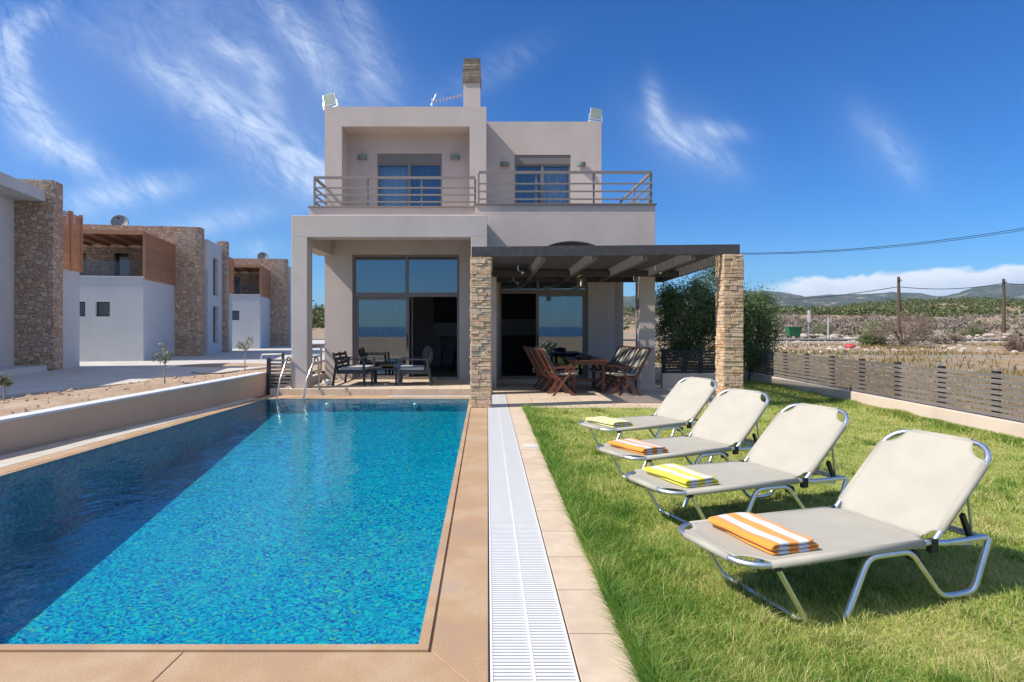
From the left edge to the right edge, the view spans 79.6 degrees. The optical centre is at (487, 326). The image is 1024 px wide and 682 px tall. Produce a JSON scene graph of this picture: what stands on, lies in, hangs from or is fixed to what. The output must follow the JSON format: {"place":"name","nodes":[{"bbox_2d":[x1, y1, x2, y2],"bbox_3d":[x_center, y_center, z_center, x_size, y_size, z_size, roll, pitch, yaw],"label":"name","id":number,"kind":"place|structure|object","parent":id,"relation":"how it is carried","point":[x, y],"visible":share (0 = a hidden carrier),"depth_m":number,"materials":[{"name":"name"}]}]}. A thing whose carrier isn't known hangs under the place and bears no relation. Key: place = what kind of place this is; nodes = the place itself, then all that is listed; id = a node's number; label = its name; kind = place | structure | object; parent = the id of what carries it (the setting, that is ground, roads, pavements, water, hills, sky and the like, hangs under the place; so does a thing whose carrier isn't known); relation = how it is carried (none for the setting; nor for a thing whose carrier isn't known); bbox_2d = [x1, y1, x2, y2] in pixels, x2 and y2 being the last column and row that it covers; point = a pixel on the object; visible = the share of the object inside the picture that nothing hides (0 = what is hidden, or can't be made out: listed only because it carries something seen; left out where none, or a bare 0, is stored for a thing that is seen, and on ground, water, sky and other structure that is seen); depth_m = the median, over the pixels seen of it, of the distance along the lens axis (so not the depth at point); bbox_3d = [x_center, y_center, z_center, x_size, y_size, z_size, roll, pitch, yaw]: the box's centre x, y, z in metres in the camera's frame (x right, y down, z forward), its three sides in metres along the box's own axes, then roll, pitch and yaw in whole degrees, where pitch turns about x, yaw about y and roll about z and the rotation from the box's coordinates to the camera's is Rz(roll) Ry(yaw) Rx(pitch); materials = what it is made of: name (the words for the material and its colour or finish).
{"place":"outdoors","nodes":[
{"label":"outdoors","id":0,"kind":"place"},
{"bbox_2d":[0,340,324,398],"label":"driveway","id":1,"kind":"structure","parent":0,"point":[90,375],"depth_m":17.64,"materials":[{"name":"concrete"}]},
{"bbox_2d":[0,362,324,416],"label":"soil","id":2,"kind":"structure","parent":0,"point":[17,405],"depth_m":10.33,"materials":[{"name":"brown soil"}]},
{"bbox_2d":[0,371,13,400],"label":"olive sapling","id":3,"kind":"object","parent":2,"relation":"on","point":[5,382],"visible":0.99,"depth_m":9.89,"materials":[{"name":"green plant"}]},
{"bbox_2d":[0,172,82,376],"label":"villa","id":4,"kind":"object","parent":2,"relation":"on","point":[39,307],"visible":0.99,"depth_m":17.85,"materials":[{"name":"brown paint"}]},
{"bbox_2d":[0,372,274,412],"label":"soil clods","id":5,"kind":"object","parent":2,"relation":"on","point":[68,390],"visible":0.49,"depth_m":11.27,"materials":[{"name":"brown soil"}]},
{"bbox_2d":[63,224,233,361],"bbox_3d":[-15.920,-1.510,27.313,6.970,5.720,9.690,0,0,-11],"label":"villa","id":6,"kind":"object","parent":2,"relation":"on","point":[144,290],"visible":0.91,"depth_m":26.22,"materials":[{"name":"grey paint"}]},
{"bbox_2d":[78,253,85,275],"bbox_3d":[-17.441,-2.475,26.545,0.650,1.550,0.340,0,0,-11],"label":"balcony door","id":7,"kind":"structure","parent":6,"relation":"in","point":[83,273],"depth_m":26.69,"materials":[{"name":"grey glass"}]},
{"bbox_2d":[80,302,84,315],"bbox_3d":[-15.027,-0.615,22.789,0.480,0.690,0.150,0,0,-11],"label":"window","id":8,"kind":"structure","parent":6,"relation":"in","point":[82,304],"depth_m":22.84,"materials":[{"name":"grey glass"}]},
{"bbox_2d":[97,302,109,315],"bbox_3d":[-14.272,-0.615,22.940,0.580,0.690,0.150,0,0,-11],"label":"window","id":9,"kind":"structure","parent":6,"relation":"in","point":[103,308],"depth_m":22.97,"materials":[{"name":"grey glass"}]},
{"bbox_2d":[110,215,128,224],"bbox_3d":[-16.248,-4.510,27.113,0.560,0.870,0.558,0,0,21],"label":"satellite dish","id":10,"kind":"object","parent":6,"relation":"on","point":[119,220],"visible":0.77,"depth_m":27.20,"materials":[{"name":"beige metal"}]},
{"bbox_2d":[117,254,127,275],"bbox_3d":[-15.833,-2.475,26.867,0.670,1.550,0.340,0,0,-11],"label":"balcony door","id":11,"kind":"structure","parent":6,"relation":"in","point":[122,259],"depth_m":26.98,"materials":[{"name":"grey glass"}]},
{"bbox_2d":[213,307,214,342],"bbox_3d":[-13.140,-0.075,29.296,0.060,1.750,1.050,0,0,-11],"label":"tall window","id":12,"kind":"structure","parent":6,"relation":"in","point":[213,307],"depth_m":29.66,"materials":[{"name":"grey glass"}]},
{"bbox_2d":[213,259,214,294],"bbox_3d":[-13.140,-2.360,29.296,0.060,1.780,1.050,0,0,-11],"label":"tall window","id":13,"kind":"structure","parent":6,"relation":"in","point":[213,259],"depth_m":29.66,"materials":[{"name":"grey glass"}]},
{"bbox_2d":[150,341,176,383],"bbox_3d":[-6.096,0.765,11.599,0.476,0.991,0.509,0,0,0],"label":"olive sapling","id":14,"kind":"object","parent":2,"relation":"on","point":[164,357],"visible":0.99,"depth_m":11.54,"materials":[{"name":"green plant"}]},
{"bbox_2d":[191,370,239,373],"bbox_3d":[-6.923,1.130,15.314,2.490,0.187,0.252,0,0,40],"label":"garden hose","id":15,"kind":"object","parent":2,"relation":"on","point":[216,373],"visible":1,"depth_m":15.02,"materials":[{"name":"black plastic"}]},
{"bbox_2d":[177,363,281,366],"bbox_3d":[-8.600,1.295,20.500,3.600,0.120,2.232,0,0,0],"label":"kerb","id":16,"kind":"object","parent":2,"relation":"on","point":[228,365],"visible":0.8,"depth_m":20.10,"materials":[{"name":"grey concrete"}]},
{"bbox_2d":[236,337,253,370],"bbox_3d":[-6.830,0.805,17.218,0.547,1.056,0.517,0,0,0],"label":"olive sapling","id":17,"kind":"object","parent":2,"relation":"on","point":[246,343],"visible":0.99,"depth_m":17.18,"materials":[{"name":"green plant"}]},
{"bbox_2d":[231,258,290,348],"bbox_3d":[-16.290,-1.510,40.113,6.970,5.720,9.690,0,0,-11],"label":"villa","id":18,"kind":"object","parent":2,"relation":"on","point":[261,305],"visible":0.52,"depth_m":39.31,"materials":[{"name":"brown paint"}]},
{"bbox_2d":[232,311,238,319],"bbox_3d":[-14.640,-0.615,35.740,0.580,0.690,0.150,0,0,-11],"label":"window","id":19,"kind":"structure","parent":18,"relation":"in","point":[235,314],"depth_m":35.79,"materials":[{"name":"grey glass"}]},
{"bbox_2d":[234,277,239,293],"bbox_3d":[-16.204,-2.475,39.666,0.670,1.550,0.340,0,0,-11],"label":"balcony door","id":20,"kind":"structure","parent":18,"relation":"in","point":[236,279],"depth_m":39.81,"materials":[{"name":"grey glass"}]},
{"bbox_2d":[257,252,267,258],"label":"satellite dish","id":21,"kind":"object","parent":18,"relation":"on","point":[263,255],"visible":0.86,"depth_m":40.20,"materials":[{"name":"beige metal"}]},
{"bbox_2d":[0,0,1023,681],"label":"sky","id":22,"kind":"structure","parent":0,"point":[765,127],"materials":[{"name":"blue"}]},
{"bbox_2d":[491,383,714,408],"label":"terrace","id":23,"kind":"structure","parent":0,"point":[518,395],"depth_m":12.96,"materials":[{"name":"tile"}]},
{"bbox_2d":[291,58,656,388],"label":"house","id":24,"kind":"structure","parent":23,"relation":"on","point":[401,222],"depth_m":16.03,"materials":[{"name":"beige paint"}]},
{"bbox_2d":[322,93,337,110],"bbox_3d":[-4.192,-6.001,16.412,0.476,0.565,0.289,0,0,0],"label":"floodlight","id":25,"kind":"object","parent":24,"relation":"attached to","point":[330,100],"visible":0.98,"depth_m":16.38,"materials":[{"name":"metal"}]},
{"bbox_2d":[358,155,366,159],"bbox_3d":[-3.426,-4.620,16.788,0.257,0.110,0.123,0,0,0],"label":"wall lamp","id":26,"kind":"object","parent":24,"relation":"attached to","point":[362,157],"visible":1,"depth_m":16.75,"materials":[{"name":"white plastic"}]},
{"bbox_2d":[355,297,408,376],"bbox_3d":[-2.708,0.290,15.805,1.375,2.100,0.090,0,0,0],"label":"sliding door","id":27,"kind":"structure","parent":24,"relation":"in","point":[357,299],"depth_m":15.80,"materials":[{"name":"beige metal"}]},
{"bbox_2d":[377,154,441,205],"bbox_3d":[-2.135,-3.830,17.013,1.810,1.820,0.285,0,0,0],"label":"window","id":28,"kind":"structure","parent":24,"relation":"in","point":[409,160],"depth_m":17.12,"materials":[{"name":"blue glass"}]},
{"bbox_2d":[431,94,461,106],"bbox_3d":[-1.204,-6.587,18.000,0.913,0.455,0.280,0,0,0],"label":"tv antenna","id":29,"kind":"object","parent":24,"relation":"attached to","point":[443,99],"visible":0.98,"depth_m":17.99,"materials":[{"name":"metal"}]},
{"bbox_2d":[450,155,459,159],"bbox_3d":[-0.885,-4.620,16.788,0.257,0.110,0.123,0,0,0],"label":"wall lamp","id":30,"kind":"object","parent":24,"relation":"attached to","point":[454,157],"visible":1,"depth_m":16.76,"materials":[{"name":"white plastic"}]},
{"bbox_2d":[500,162,508,165],"bbox_3d":[0.493,-4.582,17.337,0.257,0.110,0.123,0,0,0],"label":"wall lamp","id":31,"kind":"object","parent":24,"relation":"attached to","point":[504,163],"visible":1,"depth_m":17.29,"materials":[{"name":"white plastic"}]},
{"bbox_2d":[515,155,570,202],"bbox_3d":[1.565,-3.890,17.563,1.630,1.940,0.285,0,0,0],"label":"window","id":32,"kind":"structure","parent":24,"relation":"in","point":[541,161],"depth_m":17.66,"materials":[{"name":"blue glass"}]},
{"bbox_2d":[536,294,584,375],"bbox_3d":[1.945,0.242,16.305,1.310,2.225,0.090,0,0,0],"label":"sliding door","id":33,"kind":"structure","parent":24,"relation":"in","point":[537,295],"depth_m":16.30,"materials":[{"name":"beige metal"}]},
{"bbox_2d":[577,162,585,165],"bbox_3d":[2.654,-4.582,17.337,0.257,0.110,0.123,0,0,0],"label":"wall lamp","id":34,"kind":"object","parent":24,"relation":"attached to","point":[581,163],"visible":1,"depth_m":17.29,"materials":[{"name":"white plastic"}]},
{"bbox_2d":[588,108,602,123],"bbox_3d":[3.097,-6.059,17.662,0.448,0.547,0.289,0,0,0],"label":"floodlight","id":35,"kind":"object","parent":24,"relation":"attached to","point":[595,113],"visible":0.99,"depth_m":17.63,"materials":[{"name":"metal"}]},
{"bbox_2d":[523,346,557,389],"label":"folding armchair","id":36,"kind":"object","parent":23,"relation":"on","point":[532,360],"visible":0.62,"depth_m":14.54,"materials":[{"name":"red wood"}]},
{"bbox_2d":[529,346,562,391],"bbox_3d":[1.377,0.991,14.338,0.831,1.049,0.550,0,0,4],"label":"folding armchair","id":37,"kind":"object","parent":23,"relation":"on","point":[544,385],"visible":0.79,"depth_m":14.12,"materials":[{"name":"red wood"}]},
{"bbox_2d":[533,347,569,393],"bbox_3d":[1.467,0.991,13.922,0.831,1.049,0.550,0,0,-3],"label":"folding armchair","id":38,"kind":"object","parent":23,"relation":"on","point":[545,366],"visible":0.81,"depth_m":13.70,"materials":[{"name":"red wood"}]},
{"bbox_2d":[539,347,577,395],"bbox_3d":[1.557,0.991,13.500,0.831,1.049,0.550,0,0,0],"label":"folding armchair","id":39,"kind":"object","parent":23,"relation":"on","point":[558,376],"visible":0.98,"depth_m":13.27,"materials":[{"name":"red wood"}]},
{"bbox_2d":[561,357,608,392],"bbox_3d":[2.277,1.129,14.550,0.894,0.742,1.600,0,0,0],"label":"dining table","id":40,"kind":"object","parent":23,"relation":"on","point":[573,361],"visible":0.78,"depth_m":13.87,"materials":[{"name":"red wood"}]},
{"bbox_2d":[574,354,592,359],"bbox_3d":[2.186,0.700,14.008,0.430,0.149,0.308,0,0,0],"label":"bowl","id":41,"kind":"object","parent":40,"relation":"on","point":[583,357],"visible":0.94,"depth_m":13.90,"materials":[{"name":"black ceramic"}]},
{"bbox_2d":[470,244,743,407],"bbox_3d":[2.208,0.000,13.748,5.074,3.040,4.864,0,0,0],"label":"pergola","id":42,"kind":"object","parent":23,"relation":"on","point":[612,263],"visible":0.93,"depth_m":11.36,"materials":[{"name":"beige stone"}]},
{"bbox_2d":[576,274,585,286],"bbox_3d":[1.967,-1.110,12.900,0.220,0.580,0.191,0,0,0],"label":"hanging lantern","id":43,"kind":"object","parent":42,"relation":"hanging from","point":[580,282],"visible":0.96,"depth_m":12.88,"materials":[{"name":"silver metal"}]},
{"bbox_2d":[589,345,626,387],"bbox_3d":[2.903,0.991,14.847,0.831,1.049,0.550,0,0,-5],"label":"folding armchair","id":44,"kind":"object","parent":23,"relation":"on","point":[617,354],"visible":0.41,"depth_m":14.78,"materials":[{"name":"red wood"}]},
{"bbox_2d":[595,346,633,390],"bbox_3d":[2.963,0.991,14.418,0.831,1.049,0.550,0,0,-3],"label":"folding armchair","id":45,"kind":"object","parent":23,"relation":"on","point":[624,355],"visible":0.44,"depth_m":14.23,"materials":[{"name":"red wood"}]},
{"bbox_2d":[601,347,640,393],"bbox_3d":[3.043,0.991,13.976,0.831,1.049,0.550,0,0,-6],"label":"folding armchair","id":46,"kind":"object","parent":23,"relation":"on","point":[632,357],"visible":0.56,"depth_m":13.81,"materials":[{"name":"red wood"}]},
{"bbox_2d":[609,347,651,395],"bbox_3d":[3.143,0.991,13.546,0.831,1.049,0.550,0,0,-7],"label":"folding armchair","id":47,"kind":"object","parent":23,"relation":"on","point":[634,372],"visible":0.97,"depth_m":13.36,"materials":[{"name":"red wood"}]},
{"bbox_2d":[637,318,638,388],"bbox_3d":[3.570,0.640,14.575,0.022,1.681,0.076,0,0,22],"label":"crank pole","id":48,"kind":"object","parent":23,"relation":"on","point":[637,345],"visible":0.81,"depth_m":14.59,"materials":[{"name":"white metal"}]},
{"bbox_2d":[271,302,1023,416],"bbox_3d":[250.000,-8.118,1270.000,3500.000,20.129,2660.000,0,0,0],"label":"ground","id":49,"kind":"structure","parent":0,"point":[630,332],"depth_m":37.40,"materials":[{"name":"beige plant"}]},
{"bbox_2d":[0,395,264,461],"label":"pool surround","id":50,"kind":"object","parent":49,"relation":"on","point":[9,456],"visible":0.67,"depth_m":7.92,"materials":[{"name":"stone"}]},
{"bbox_2d":[0,398,256,467],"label":"pool coping","id":51,"kind":"object","parent":50,"relation":"on","point":[59,449],"visible":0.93,"depth_m":8.33,"materials":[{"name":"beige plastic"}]},
{"bbox_2d":[0,372,266,454],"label":"retaining wall","id":52,"kind":"structure","parent":49,"relation":"on","point":[28,430],"depth_m":9.20,"materials":[{"name":"white paint"}]},
{"bbox_2d":[0,395,487,681],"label":"swimming pool","id":53,"kind":"structure","parent":49,"relation":"in","point":[314,548],"depth_m":6.40,"materials":[{"name":"liquid"}]},
{"bbox_2d":[275,356,319,412],"bbox_3d":[-4.021,1.266,13.075,0.721,1.232,0.950,0,0,0],"label":"pool ladder","id":54,"kind":"object","parent":53,"relation":"attached to","point":[283,369],"visible":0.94,"depth_m":12.98,"materials":[{"name":"metal"}]},
{"bbox_2d":[389,395,468,396],"bbox_3d":[-1.249,1.494,13.130,1.702,0.012,0.220,0,0,0],"label":"drain grating","id":55,"kind":"object","parent":53,"relation":"on","point":[427,396],"visible":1,"depth_m":13.10,"materials":[{"name":"white plastic"}]},
{"bbox_2d":[270,378,628,394],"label":"porch platform","id":56,"kind":"structure","parent":49,"relation":"on","point":[412,387],"depth_m":13.68,"materials":[{"name":"tile"}]},
{"bbox_2d":[267,358,290,394],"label":"slatted gate","id":57,"kind":"structure","parent":56,"relation":"on","point":[269,371],"depth_m":13.55,"materials":[{"name":"beige metal"}]},
{"bbox_2d":[322,379,331,384],"bbox_3d":[-3.750,1.294,14.350,0.220,0.130,0.220,0,0,0],"label":"garden lamp","id":58,"kind":"object","parent":56,"relation":"on","point":[326,382],"visible":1,"depth_m":14.27,"materials":[{"name":"white plastic"}]},
{"bbox_2d":[331,351,375,385],"bbox_3d":[-3.150,0.979,14.552,0.789,0.770,1.005,0,0,4],"label":"armchair","id":59,"kind":"object","parent":56,"relation":"on","point":[348,368],"visible":0.89,"depth_m":14.12,"materials":[{"name":"grey plastic"}]},
{"bbox_2d":[370,367,397,384],"bbox_3d":[-2.400,1.167,14.520,0.640,0.385,0.600,0,0,0],"label":"table","id":60,"kind":"object","parent":56,"relation":"on","point":[382,368],"visible":0.74,"depth_m":14.24,"materials":[{"name":"grey plastic"}]},
{"bbox_2d":[379,365,395,367],"bbox_3d":[-2.360,0.946,14.500,0.400,0.055,0.400,0,0,0],"label":"bowl","id":61,"kind":"object","parent":60,"relation":"on","point":[387,366],"visible":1,"depth_m":14.41,"materials":[{"name":"metal"}]},
{"bbox_2d":[397,352,432,385],"bbox_3d":[-1.690,0.979,14.502,0.789,0.770,1.005,0,0,-4],"label":"lounge chair","id":62,"kind":"object","parent":56,"relation":"on","point":[411,369],"visible":0.96,"depth_m":14.05,"materials":[{"name":"grey plastic"}]},
{"bbox_2d":[422,346,432,363],"bbox_3d":[-1.400,0.680,14.450,0.260,0.440,0.480,0,0,0],"label":"pillow","id":63,"kind":"object","parent":62,"relation":"on","point":[427,350],"visible":0.74,"depth_m":14.30,"materials":[{"name":"grey fabric"}]},
{"bbox_2d":[488,395,578,681],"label":"drain grating","id":64,"kind":"object","parent":49,"relation":"on","point":[528,639],"visible":0.95,"depth_m":3.60,"materials":[{"name":"white plastic"}]},
{"bbox_2d":[509,408,638,681],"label":"tile edging","id":65,"kind":"object","parent":49,"relation":"on","point":[593,652],"visible":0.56,"depth_m":3.59,"materials":[{"name":"beige tile"}]},
{"bbox_2d":[524,444,539,446],"bbox_3d":[0.557,1.496,7.700,0.195,0.007,0.160,0,0,0],"label":"drain cover","id":66,"kind":"object","parent":65,"relation":"on","point":[529,445],"visible":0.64,"depth_m":7.70,"materials":[{"name":"white plastic"}]},
{"bbox_2d":[312,296,1023,328],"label":"hillside wood","id":67,"kind":"object","parent":49,"relation":"on","point":[858,309],"visible":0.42,"depth_m":236.63,"materials":[{"name":"green plant"}]},
{"bbox_2d":[655,274,716,370],"bbox_3d":[5.299,0.026,16.344,2.321,3.060,2.252,0,0,0],"label":"olive tree","id":68,"kind":"object","parent":49,"relation":"on","point":[672,302],"visible":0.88,"depth_m":16.04,"materials":[{"name":"green plant"}]},
{"bbox_2d":[661,349,715,387],"bbox_3d":[5.175,1.075,14.990,1.850,1.050,0.180,0,0,0],"label":"fence","id":69,"kind":"object","parent":49,"relation":"on","point":[670,379],"visible":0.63,"depth_m":14.93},
{"bbox_2d":[675,266,775,364],"bbox_3d":[6.335,-0.230,16.392,2.596,3.570,2.156,0,0,14],"label":"olive tree","id":70,"kind":"object","parent":49,"relation":"on","point":[749,310],"visible":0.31,"depth_m":16.11,"materials":[{"name":"green plant"}]},
{"bbox_2d":[742,281,793,379],"bbox_3d":[7.188,0.194,16.805,2.039,2.864,2.455,0,0,0],"label":"olive tree","id":71,"kind":"object","parent":49,"relation":"on","point":[768,325],"visible":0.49,"depth_m":16.38,"materials":[{"name":"green plant"}]},
{"bbox_2d":[623,309,1023,337],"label":"grey scrub","id":72,"kind":"object","parent":49,"relation":"on","point":[841,325],"visible":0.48,"depth_m":122.80,"materials":[{"name":"grey plant"}]},
{"bbox_2d":[623,311,1023,336],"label":"green scrub","id":73,"kind":"object","parent":49,"relation":"on","point":[926,319],"visible":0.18,"depth_m":143.21,"materials":[{"name":"green plant"}]},
{"bbox_2d":[809,322,838,337],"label":"shrub","id":74,"kind":"object","parent":49,"relation":"on","point":[821,329],"visible":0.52,"depth_m":91.75,"materials":[{"name":"plant"}]},
{"bbox_2d":[856,326,886,345],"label":"shrub","id":75,"kind":"object","parent":49,"relation":"on","point":[869,336],"visible":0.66,"depth_m":45.75,"materials":[{"name":"green plant"}]},
{"bbox_2d":[864,319,890,336],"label":"shrub","id":76,"kind":"object","parent":49,"relation":"on","point":[877,324],"visible":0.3,"depth_m":87.61,"materials":[{"name":"plant"}]},
{"bbox_2d":[744,371,1023,437],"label":"garden wall","id":77,"kind":"structure","parent":49,"relation":"on","point":[993,424],"depth_m":10.16,"materials":[{"name":"beige concrete"}]},
{"bbox_2d":[747,350,1023,421],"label":"slat fence","id":78,"kind":"object","parent":77,"relation":"on","point":[996,392],"visible":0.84,"depth_m":10.21,"materials":[{"name":"grey wood"}]},
{"bbox_2d":[768,333,1017,353],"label":"rubble","id":79,"kind":"object","parent":49,"relation":"on","point":[803,335],"visible":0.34,"depth_m":56.21,"materials":[{"name":"grey stone"}]},
{"bbox_2d":[897,277,901,332],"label":"utility pole","id":80,"kind":"object","parent":49,"relation":"on","point":[898,296],"visible":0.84,"depth_m":79.86,"materials":[{"name":"brown wood"}]},
{"bbox_2d":[777,287,895,300],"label":"power cable","id":81,"kind":"object","parent":80,"relation":"attached to","point":[839,295],"visible":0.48,"depth_m":92.96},
{"bbox_2d":[903,283,1002,288],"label":"power cable","id":82,"kind":"object","parent":80,"relation":"attached to","point":[953,288],"visible":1,"depth_m":81.08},
{"bbox_2d":[867,303,942,347],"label":"shrub","id":83,"kind":"object","parent":49,"relation":"on","point":[923,326],"visible":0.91,"depth_m":43.59,"materials":[{"name":"plant"}]},
{"bbox_2d":[930,331,965,343],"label":"shrub","id":84,"kind":"object","parent":49,"relation":"on","point":[937,339],"visible":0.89,"depth_m":51.66,"materials":[{"name":"beige plant"}]},
{"bbox_2d":[964,326,984,336],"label":"shrub","id":85,"kind":"object","parent":49,"relation":"on","point":[972,330],"visible":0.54,"depth_m":87.79,"materials":[{"name":"green plant"}]},
{"bbox_2d":[1001,279,1006,337],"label":"utility pole","id":86,"kind":"object","parent":49,"relation":"on","point":[1003,330],"visible":0.84,"depth_m":81.85,"materials":[{"name":"brown wood"}]},
{"bbox_2d":[998,331,1023,351],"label":"shrub","id":87,"kind":"object","parent":49,"relation":"on","point":[1010,342],"visible":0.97,"depth_m":35.91,"materials":[{"name":"beige plant"}]},
{"bbox_2d":[312,338,1023,339],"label":"road","id":88,"kind":"structure","parent":0,"point":[841,338],"depth_m":73.17,"materials":[{"name":"grey asphalt"}]},
{"bbox_2d":[784,327,802,337],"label":"rubbish container","id":89,"kind":"object","parent":88,"relation":"on","point":[794,331],"visible":0.95,"depth_m":75.45,"materials":[{"name":"green plastic"}]},
{"bbox_2d":[518,379,1023,681],"bbox_3d":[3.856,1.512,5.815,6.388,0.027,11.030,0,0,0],"label":"lawn","id":90,"kind":"structure","parent":0,"point":[858,417],"depth_m":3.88,"materials":[{"name":"plant"}]},
{"bbox_2d":[578,377,716,455],"bbox_3d":[1.982,1.088,7.569,1.754,0.851,0.686,0,0,-25],"label":"sun lounger","id":91,"kind":"object","parent":90,"relation":"on","point":[687,399],"visible":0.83,"depth_m":7.67,"materials":[{"name":"beige fabric"}]},
{"bbox_2d":[585,416,632,427],"bbox_3d":[1.435,1.127,7.285,0.314,0.069,0.500,0,0,-30],"label":"towel","id":92,"kind":"object","parent":91,"relation":"on","point":[608,421],"visible":1,"depth_m":7.17,"materials":[{"name":"yellow fabric"}]},
{"bbox_2d":[596,388,769,489],"bbox_3d":[1.935,1.088,6.063,1.754,0.851,0.686,0,0,-25],"label":"sun lounger","id":93,"kind":"object","parent":90,"relation":"on","point":[727,420],"visible":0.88,"depth_m":6.15,"materials":[{"name":"beige fabric"}]},
{"bbox_2d":[608,438,667,454],"bbox_3d":[1.413,1.128,5.795,0.316,0.069,0.500,0,0,-27],"label":"towel","id":94,"kind":"object","parent":93,"relation":"on","point":[637,446],"visible":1,"depth_m":5.68,"materials":[{"name":"fabric"}]},
{"bbox_2d":[626,403,848,522],"bbox_3d":[1.978,1.088,4.877,1.754,0.851,0.686,0,0,-19],"label":"sun lounger","id":95,"kind":"object","parent":90,"relation":"on","point":[790,446],"visible":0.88,"depth_m":4.90,"materials":[{"name":"beige fabric"}]},
{"bbox_2d":[643,463,718,487],"bbox_3d":[1.462,1.129,4.670,0.315,0.067,0.500,0,0,-21],"label":"towel","id":96,"kind":"object","parent":95,"relation":"on","point":[681,475],"visible":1,"depth_m":4.57,"materials":[{"name":"yellow fabric"}]},
{"bbox_2d":[678,429,992,623],"bbox_3d":[1.990,1.088,3.548,1.754,0.851,0.686,0,0,-18],"label":"sun lounger","id":97,"kind":"object","parent":90,"relation":"on","point":[904,492],"visible":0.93,"depth_m":3.52,"materials":[{"name":"fabric"}]},
{"bbox_2d":[708,512,818,554],"bbox_3d":[1.495,1.127,3.369,0.317,0.069,0.500,0,0,-18],"label":"towel","id":98,"kind":"object","parent":97,"relation":"on","point":[762,534],"visible":1,"depth_m":3.28,"materials":[{"name":"orange fabric"}]},
{"bbox_2d":[623,284,1023,308],"bbox_3d":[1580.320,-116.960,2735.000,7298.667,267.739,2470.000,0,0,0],"label":"mountains","id":99,"kind":"structure","parent":0,"point":[1015,291],"depth_m":3152.61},
{"bbox_2d":[844,344,855,347],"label":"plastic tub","id":100,"kind":"object","parent":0,"point":[849,346],"visible":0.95,"depth_m":41.80,"materials":[{"name":"red plastic"}]},
{"bbox_2d":[773,228,1023,252],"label":"power cable","id":101,"kind":"object","parent":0,"point":[895,245],"visible":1,"depth_m":42.55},
{"bbox_2d":[781,230,1021,253],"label":"power cable","id":102,"kind":"object","parent":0,"point":[898,246],"visible":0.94,"depth_m":42.48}
]}

